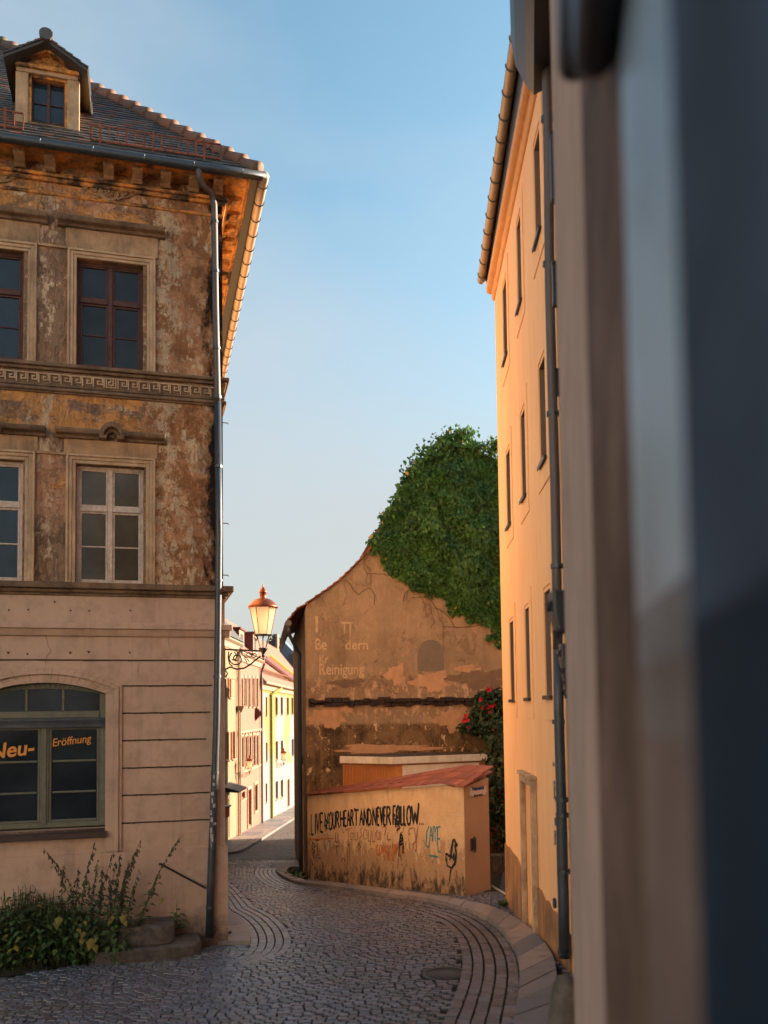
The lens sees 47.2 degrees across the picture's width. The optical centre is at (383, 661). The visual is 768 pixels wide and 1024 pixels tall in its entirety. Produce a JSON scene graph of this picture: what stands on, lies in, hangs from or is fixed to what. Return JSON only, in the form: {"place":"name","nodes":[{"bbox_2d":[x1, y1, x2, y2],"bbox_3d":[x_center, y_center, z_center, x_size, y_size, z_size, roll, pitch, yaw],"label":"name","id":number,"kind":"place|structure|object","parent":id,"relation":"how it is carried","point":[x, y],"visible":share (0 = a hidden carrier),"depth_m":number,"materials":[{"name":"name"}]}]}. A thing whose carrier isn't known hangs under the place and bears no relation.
{"place":"outdoors","nodes":[
{"label":"outdoors","id":0,"kind":"place"},
{"bbox_2d":[14,901,37,965],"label":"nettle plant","id":1,"kind":"object","parent":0,"point":[22,905],"visible":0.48,"depth_m":11.96,"materials":[{"name":"green plant"}]},
{"bbox_2d":[217,910,250,945],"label":"corner pavement","id":2,"kind":"structure","parent":0,"point":[238,928],"depth_m":13.95,"materials":[{"name":"stone"}]},
{"bbox_2d":[0,0,510,647],"label":"sky","id":3,"kind":"structure","parent":0,"point":[365,330],"materials":[{"name":"blue"}]},
{"bbox_2d":[225,806,293,854],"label":"pavement","id":4,"kind":"structure","parent":0,"point":[249,838],"depth_m":42.64,"materials":[{"name":"stone"}]},
{"bbox_2d":[228,820,298,868],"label":"lane","id":5,"kind":"structure","parent":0,"point":[278,845],"depth_m":33.92,"materials":[{"name":"grey stone"}]},
{"bbox_2d":[266,634,292,667],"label":"slate roofed house","id":6,"kind":"structure","parent":0,"point":[286,651],"depth_m":108.22,"materials":[{"name":"grey tile"}]},
{"bbox_2d":[2,869,561,1023],"bbox_3d":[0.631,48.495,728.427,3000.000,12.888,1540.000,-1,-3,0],"label":"ground","id":7,"kind":"structure","parent":0,"point":[495,879],"depth_m":9.81,"materials":[{"name":"grey stone"}]},
{"bbox_2d":[70,888,91,959],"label":"nettle plant","id":8,"kind":"object","parent":7,"relation":"on","point":[75,912],"visible":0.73,"depth_m":12.14,"materials":[{"name":"green plant"}]},
{"bbox_2d":[66,843,96,963],"bbox_3d":[-4.214,3.360,12.256,0.296,1.680,0.400,-4,-4,44],"label":"nettle plant","id":9,"kind":"object","parent":7,"relation":"on","point":[82,895],"visible":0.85,"depth_m":12.27,"materials":[{"name":"green plant"}]},
{"bbox_2d":[0,959,169,977],"bbox_3d":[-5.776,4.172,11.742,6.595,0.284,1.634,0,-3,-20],"label":"dirt verge","id":10,"kind":"structure","parent":7,"relation":"on","point":[7,973],"depth_m":11.76,"materials":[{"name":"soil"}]},
{"bbox_2d":[32,885,70,963],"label":"nettle plant","id":11,"kind":"object","parent":10,"relation":"on","point":[41,897],"visible":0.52,"depth_m":12.17,"materials":[{"name":"green plant"}]},
{"bbox_2d":[52,866,67,933],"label":"nettle plant","id":12,"kind":"object","parent":10,"relation":"on","point":[61,891],"visible":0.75,"depth_m":12.23,"materials":[{"name":"green plant"}]},
{"bbox_2d":[51,867,81,959],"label":"nettle plant","id":13,"kind":"object","parent":10,"relation":"on","point":[69,898],"visible":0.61,"depth_m":12.37,"materials":[{"name":"green plant"}]},
{"bbox_2d":[43,848,97,928],"bbox_3d":[-4.355,3.417,12.438,0.914,1.556,0.359,-2,-3,22],"label":"nettle plant","id":14,"kind":"object","parent":10,"relation":"on","point":[62,874],"visible":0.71,"depth_m":12.40,"materials":[{"name":"green plant"}]},
{"bbox_2d":[67,868,80,921],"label":"nettle plant","id":15,"kind":"object","parent":10,"relation":"on","point":[77,880],"visible":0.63,"depth_m":12.38,"materials":[{"name":"green plant"}]},
{"bbox_2d":[0,885,164,969],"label":"weed clump","id":16,"kind":"object","parent":10,"relation":"on","point":[34,919],"visible":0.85,"depth_m":11.93,"materials":[{"name":"green plant"}]},
{"bbox_2d":[91,868,109,960],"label":"nettle plant","id":17,"kind":"object","parent":7,"relation":"on","point":[98,910],"visible":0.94,"depth_m":12.22,"materials":[{"name":"green plant"}]},
{"bbox_2d":[99,862,117,946],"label":"nettle plant","id":18,"kind":"object","parent":7,"relation":"on","point":[108,905],"visible":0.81,"depth_m":12.28,"materials":[{"name":"green plant"}]},
{"bbox_2d":[108,849,139,928],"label":"nettle plant","id":19,"kind":"object","parent":7,"relation":"on","point":[126,882],"visible":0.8,"depth_m":12.44,"materials":[{"name":"green plant"}]},
{"bbox_2d":[118,871,140,948],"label":"nettle plant","id":20,"kind":"object","parent":7,"relation":"on","point":[130,908],"visible":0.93,"depth_m":12.34,"materials":[{"name":"green plant"}]},
{"bbox_2d":[0,27,268,947],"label":"corner house","id":21,"kind":"structure","parent":7,"relation":"on","point":[128,231],"depth_m":13.22,"materials":[{"name":"paint"}]},
{"bbox_2d":[0,461,22,580],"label":"window","id":22,"kind":"structure","parent":21,"relation":"in","point":[11,473],"depth_m":12.94,"materials":[{"name":"grey glass"}]},
{"bbox_2d":[0,253,23,359],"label":"window","id":23,"kind":"structure","parent":21,"relation":"in","point":[11,265],"depth_m":13.11,"materials":[{"name":"black glass"}]},
{"bbox_2d":[0,683,105,841],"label":"shop window","id":24,"kind":"structure","parent":21,"relation":"in","point":[52,739],"depth_m":12.88,"materials":[{"name":"black glass"}]},
{"bbox_2d":[76,466,143,583],"bbox_3d":[-4.139,-2.045,13.304,0.972,1.789,0.068,0,-3,-15],"label":"window","id":25,"kind":"structure","parent":21,"relation":"in","point":[109,501],"depth_m":13.30,"materials":[{"name":"grey glass"}]},
{"bbox_2d":[77,262,142,369],"bbox_3d":[-4.194,-5.258,13.480,0.963,1.653,0.068,0,-3,-15],"label":"window","id":26,"kind":"structure","parent":21,"relation":"in","point":[109,298],"depth_m":13.48,"materials":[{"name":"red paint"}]},
{"bbox_2d":[225,805,231,817],"bbox_3d":[-3.260,2.959,17.364,0.450,0.225,0.280,-1,-3,0],"label":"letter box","id":27,"kind":"object","parent":21,"relation":"attached to","point":[227,811],"visible":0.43,"depth_m":17.25,"materials":[{"name":"metal"}]},
{"bbox_2d":[225,585,277,676],"bbox_3d":[-2.117,-0.510,14.208,0.835,1.534,0.483,-2,-3,15],"label":"wall lamp","id":28,"kind":"object","parent":21,"relation":"attached to","point":[262,608],"visible":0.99,"depth_m":14.08,"materials":[{"name":"black metal"}]},
{"bbox_2d":[84,916,200,965],"bbox_3d":[-3.441,4.130,12.550,1.608,0.764,0.780,0,-3,-15],"label":"stone step","id":29,"kind":"object","parent":7,"relation":"on","point":[156,939],"visible":0.55,"depth_m":12.33,"materials":[{"name":"grey stone"}]},
{"bbox_2d":[169,907,189,929],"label":"nettle plant","id":30,"kind":"object","parent":29,"relation":"on","point":[176,916],"visible":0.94,"depth_m":12.85,"materials":[{"name":"green plant"}]},
{"bbox_2d":[134,836,180,924],"bbox_3d":[-3.334,3.385,12.678,0.742,1.713,0.342,1,-4,-25],"label":"nettle plant","id":31,"kind":"object","parent":7,"relation":"on","point":[156,878],"visible":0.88,"depth_m":12.63,"materials":[{"name":"green plant"}]},
{"bbox_2d":[225,621,246,840],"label":"cream house","id":32,"kind":"structure","parent":7,"relation":"on","point":[233,788],"depth_m":39.88,"materials":[{"name":"beige paint"}]},
{"bbox_2d":[225,732,230,762],"bbox_3d":[-6.986,3.785,38.980,0.230,1.317,1.069,-1,-3,0],"label":"window","id":33,"kind":"structure","parent":32,"relation":"in","point":[226,732],"depth_m":39.39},
{"bbox_2d":[236,754,253,777],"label":"wall lamp","id":34,"kind":"object","parent":32,"relation":"attached to","point":[249,761],"visible":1,"depth_m":41.26,"materials":[{"name":"glass"}]},
{"bbox_2d":[233,627,264,835],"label":"pink house","id":35,"kind":"structure","parent":7,"relation":"on","point":[249,730],"depth_m":45.55,"materials":[{"name":"paint"}]},
{"bbox_2d":[255,706,262,720],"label":"hanging sign","id":36,"kind":"object","parent":35,"relation":"attached to","point":[258,713],"visible":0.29,"depth_m":47.42,"materials":[{"name":"black metal"}]},
{"bbox_2d":[225,619,293,820],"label":"yellow house","id":37,"kind":"structure","parent":7,"relation":"on","point":[278,736],"depth_m":58.06,"materials":[{"name":"paint"}]},
{"bbox_2d":[277,748,286,767],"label":"wall lamp","id":38,"kind":"object","parent":37,"relation":"attached to","point":[283,754],"visible":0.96,"depth_m":56.67,"materials":[{"name":"glass"}]},
{"bbox_2d":[284,869,297,874],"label":"dandelion","id":39,"kind":"object","parent":7,"relation":"on","point":[291,871],"visible":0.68,"depth_m":23.88,"materials":[{"name":"green plant"}]},
{"bbox_2d":[291,872,306,875],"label":"dandelion","id":40,"kind":"object","parent":7,"relation":"on","point":[300,873],"visible":0.66,"depth_m":22.84,"materials":[{"name":"green plant"}]},
{"bbox_2d":[297,875,308,879],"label":"dandelion","id":41,"kind":"object","parent":7,"relation":"on","point":[303,877],"visible":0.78,"depth_m":22.31,"materials":[{"name":"green plant"}]},
{"bbox_2d":[278,443,504,877],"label":"gable house","id":42,"kind":"structure","parent":7,"relation":"on","point":[384,673],"depth_m":23.49,"materials":[{"name":"brown paint"}]},
{"bbox_2d":[345,554,490,650],"bbox_3d":[0.925,-1.656,23.670,3.954,2.772,0.027,0,-3,-8],"label":"bare vine","id":43,"kind":"object","parent":42,"relation":"attached to","point":[409,600],"visible":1,"depth_m":23.67,"materials":[{"name":"brown plant"}]},
{"bbox_2d":[365,423,501,649],"bbox_3d":[1.884,-3.390,23.780,4.838,6.170,1.336,0,-3,-8],"label":"ivy","id":44,"kind":"object","parent":42,"relation":"attached to","point":[438,537],"visible":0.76,"depth_m":23.54,"materials":[{"name":"green plant"}]},
{"bbox_2d":[303,765,493,894],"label":"yard wall","id":45,"kind":"structure","parent":7,"relation":"on","point":[418,838],"depth_m":18.21,"materials":[{"name":"beige paint"}]},
{"bbox_2d":[471,837,475,852],"bbox_3d":[1.681,3.423,16.441,0.072,0.305,0.120,-3,-4,39],"label":"gate handle","id":46,"kind":"object","parent":45,"relation":"attached to","point":[473,843],"visible":1,"depth_m":16.43,"materials":[{"name":"metal"}]},
{"bbox_2d":[469,785,486,796],"bbox_3d":[1.782,2.456,16.676,0.016,0.192,0.587,-3,-4,39],"label":"notice sign","id":47,"kind":"object","parent":45,"relation":"attached to","point":[478,791],"visible":1,"depth_m":16.67,"materials":[{"name":"white metal"}]},
{"bbox_2d":[340,752,486,792],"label":"garage","id":48,"kind":"structure","parent":7,"relation":"on","point":[359,768],"depth_m":22.48,"materials":[{"name":"beige wood"},{"name":"pale plaster"},{"name":"felt"}]},
{"bbox_2d":[402,762,478,787],"bbox_3d":[1.496,3.860,22.557,2.204,2.460,0.034,1,-3,-23],"label":"garage door","id":49,"kind":"structure","parent":48,"relation":"in","point":[406,769],"depth_m":22.43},
{"bbox_2d":[276,862,556,1023],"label":"kerb","id":50,"kind":"structure","parent":7,"relation":"on","point":[535,960],"depth_m":10.49,"materials":[{"name":"stone"}]},
{"bbox_2d":[456,687,503,753],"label":"rose bush","id":51,"kind":"object","parent":7,"relation":"on","point":[488,702],"visible":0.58,"depth_m":22.99,"materials":[{"name":"green plant"}]},
{"bbox_2d":[478,711,504,852],"bbox_3d":[3.473,2.788,21.185,2.606,4.524,1.592,-1,-3,0],"label":"shrub","id":52,"kind":"object","parent":7,"relation":"on","point":[496,786],"visible":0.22,"depth_m":20.99,"materials":[{"name":"green plant"}]},
{"bbox_2d":[490,852,504,873],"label":"edging wall","id":53,"kind":"structure","parent":7,"relation":"on","point":[497,862],"depth_m":19.73,"materials":[{"name":"stone"}]},
{"bbox_2d":[496,803,505,853],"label":"shrub","id":54,"kind":"object","parent":7,"relation":"on","point":[502,836],"visible":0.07,"depth_m":19.98,"materials":[{"name":"green plant"}]},
{"bbox_2d":[498,899,508,906],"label":"dandelion","id":55,"kind":"object","parent":7,"relation":"on","point":[503,903],"visible":0.93,"depth_m":14.20,"materials":[{"name":"green plant"}]},
{"bbox_2d":[477,33,573,973],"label":"apricot house","id":56,"kind":"structure","parent":7,"relation":"on","point":[518,252],"depth_m":10.99,"materials":[{"name":"orange paint"}]},
{"bbox_2d":[501,351,507,368],"bbox_3d":[1.968,-5.249,13.589,0.280,1.243,0.564,-1,-3,2],"label":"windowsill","id":57,"kind":"structure","parent":56,"relation":"in","point":[505,354],"depth_m":13.52,"materials":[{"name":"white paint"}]},
{"bbox_2d":[505,522,510,531],"bbox_3d":[2.002,-2.632,13.442,0.280,1.202,0.564,-1,-3,2],"label":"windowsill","id":58,"kind":"structure","parent":56,"relation":"in","point":[509,523],"depth_m":13.37,"materials":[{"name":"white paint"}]},
{"bbox_2d":[515,297,521,316],"bbox_3d":[1.915,-5.347,11.821,0.280,1.243,0.477,-1,-3,2],"label":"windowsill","id":59,"kind":"structure","parent":56,"relation":"in","point":[520,298],"depth_m":11.74,"materials":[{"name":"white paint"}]},
{"bbox_2d":[519,493,525,504],"bbox_3d":[1.949,-2.730,11.674,0.280,1.202,0.477,-1,-3,2],"label":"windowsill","id":60,"kind":"structure","parent":56,"relation":"in","point":[524,494],"depth_m":11.60,"materials":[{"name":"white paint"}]},
{"bbox_2d":[517,770,538,933],"bbox_3d":[1.931,3.025,11.452,0.190,3.134,1.216,-1,-3,2],"label":"door frame","id":61,"kind":"structure","parent":56,"relation":"in","point":[525,777],"depth_m":11.44,"materials":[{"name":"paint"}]},
{"bbox_2d":[532,225,541,253],"bbox_3d":[1.864,-5.442,10.129,0.280,1.243,0.520,-1,-3,2],"label":"window","id":62,"kind":"structure","parent":56,"relation":"in","point":[538,231],"depth_m":10.06,"materials":[{"name":"grey glass"}]},
{"bbox_2d":[537,454,546,470],"bbox_3d":[1.898,-2.825,9.982,0.280,1.202,0.520,-1,-3,2],"label":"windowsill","id":63,"kind":"structure","parent":56,"relation":"in","point":[544,456],"depth_m":9.91,"materials":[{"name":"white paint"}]},
{"bbox_2d":[542,695,552,699],"bbox_3d":[1.932,-0.191,9.834,0.280,1.224,0.520,-1,-3,2],"label":"window","id":64,"kind":"structure","parent":56,"relation":"in","point":[544,697],"depth_m":9.73,"materials":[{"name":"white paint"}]},
{"bbox_2d":[547,974,574,1023],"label":"guard stone","id":65,"kind":"object","parent":7,"relation":"on","point":[561,1008],"visible":0.79,"depth_m":5.42,"materials":[{"name":"grey stone"}]},
{"bbox_2d":[510,0,767,1023],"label":"house","id":66,"kind":"structure","parent":7,"relation":"on","point":[660,146],"depth_m":1.07,"materials":[{"name":"paint"}]},
{"bbox_2d":[548,130,554,204],"bbox_3d":[1.444,-4.063,7.232,0.164,0.585,0.102,-1,-3,0],"label":"shutter","id":67,"kind":"object","parent":66,"relation":"attached to","point":[551,160],"visible":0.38,"depth_m":7.21,"materials":[{"name":"metal"}]},
{"bbox_2d":[550,260,556,307],"bbox_3d":[1.637,-3.477,8.101,0.185,0.413,0.102,-1,-3,0],"label":"shutter","id":68,"kind":"object","parent":66,"relation":"attached to","point":[554,284],"visible":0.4,"depth_m":8.08,"materials":[{"name":"metal"}]},
{"bbox_2d":[545,589,564,639],"bbox_3d":[0.988,-0.257,4.921,0.165,0.278,0.149,-1,-3,0],"label":"wall spotlight","id":69,"kind":"object","parent":66,"relation":"attached to","point":[555,606],"depth_m":4.85,"materials":[{"name":"metal"}]},
{"bbox_2d":[556,368,558,396],"bbox_3d":[1.799,-2.784,8.763,0.185,0.267,0.102,-1,-3,0],"label":"shutter","id":70,"kind":"object","parent":66,"relation":"attached to","point":[557,369],"visible":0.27,"depth_m":8.74,"materials":[{"name":"stone"}]},
{"bbox_2d":[556,643,565,673],"bbox_3d":[1.350,-0.018,6.610,0.096,0.230,0.124,-1,-3,0],"label":"wall spotlight","id":71,"kind":"object","parent":66,"relation":"attached to","point":[561,653],"depth_m":6.56,"materials":[{"name":"metal"}]},
{"bbox_2d":[560,671,565,683],"bbox_3d":[1.567,0.127,7.604,0.085,0.144,0.077,-1,-3,0],"label":"wall spotlight","id":72,"kind":"object","parent":66,"relation":"attached to","point":[563,675],"depth_m":7.57,"materials":[{"name":"metal"}]},
{"bbox_2d":[669,0,767,1023],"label":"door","id":73,"kind":"structure","parent":66,"relation":"in","point":[719,48],"depth_m":0.71,"materials":[{"name":"blue paint"}]},
{"bbox_2d":[0,860,573,1023],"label":"road","id":74,"kind":"structure","parent":0,"point":[228,984],"depth_m":10.35,"materials":[{"name":"stone"}]},
{"bbox_2d":[77,860,99,963],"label":"nettle plant","id":75,"kind":"object","parent":74,"relation":"on","point":[88,916],"visible":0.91,"depth_m":12.21,"materials":[{"name":"green plant"}]},
{"bbox_2d":[82,880,104,957],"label":"nettle plant","id":76,"kind":"object","parent":74,"relation":"on","point":[90,918],"visible":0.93,"depth_m":12.15,"materials":[{"name":"green plant"}]},
{"bbox_2d":[81,855,114,960],"bbox_3d":[-3.981,3.453,12.284,0.436,1.499,0.299,2,-4,-39],"label":"nettle plant","id":77,"kind":"object","parent":74,"relation":"on","point":[106,877],"visible":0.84,"depth_m":12.31,"materials":[{"name":"green plant"}]},
{"bbox_2d":[99,879,120,952],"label":"nettle plant","id":78,"kind":"object","parent":74,"relation":"on","point":[108,947],"visible":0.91,"depth_m":12.21,"materials":[{"name":"green plant"}]},
{"bbox_2d":[107,854,121,924],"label":"nettle plant","id":79,"kind":"object","parent":74,"relation":"on","point":[117,875],"visible":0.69,"depth_m":12.57,"materials":[{"name":"green plant"}]},
{"bbox_2d":[109,884,126,961],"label":"nettle plant","id":80,"kind":"object","parent":74,"relation":"on","point":[120,911],"visible":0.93,"depth_m":12.21,"materials":[{"name":"green plant"}]},
{"bbox_2d":[115,860,131,925],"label":"nettle plant","id":81,"kind":"object","parent":74,"relation":"on","point":[121,904],"visible":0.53,"depth_m":12.50,"materials":[{"name":"green plant"}]},
{"bbox_2d":[110,840,140,944],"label":"nettle plant","id":82,"kind":"object","parent":74,"relation":"on","point":[115,906],"visible":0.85,"depth_m":12.39,"materials":[{"name":"green plant"}]},
{"bbox_2d":[129,889,154,948],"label":"nettle plant","id":83,"kind":"object","parent":74,"relation":"on","point":[142,913],"visible":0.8,"depth_m":12.44,"materials":[{"name":"green plant"}]},
{"bbox_2d":[278,876,561,1017],"bbox_3d":[0.024,4.305,15.506,2.852,2.322,21.185,0,-3,-11],"label":"joint moss","id":84,"kind":"object","parent":74,"relation":"on","point":[494,954],"visible":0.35,"depth_m":10.06,"materials":[{"name":"green plant"}]},
{"bbox_2d":[422,966,471,981],"bbox_3d":[0.666,3.311,9.266,0.530,0.062,0.530,-1,-3,0],"label":"manhole cover","id":85,"kind":"object","parent":74,"relation":"on","point":[446,973],"visible":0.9,"depth_m":9.25,"materials":[{"name":"metal"}]},
{"bbox_2d":[497,872,504,899],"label":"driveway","id":86,"kind":"structure","parent":0,"point":[502,886],"depth_m":17.36,"materials":[{"name":"grey stone"}]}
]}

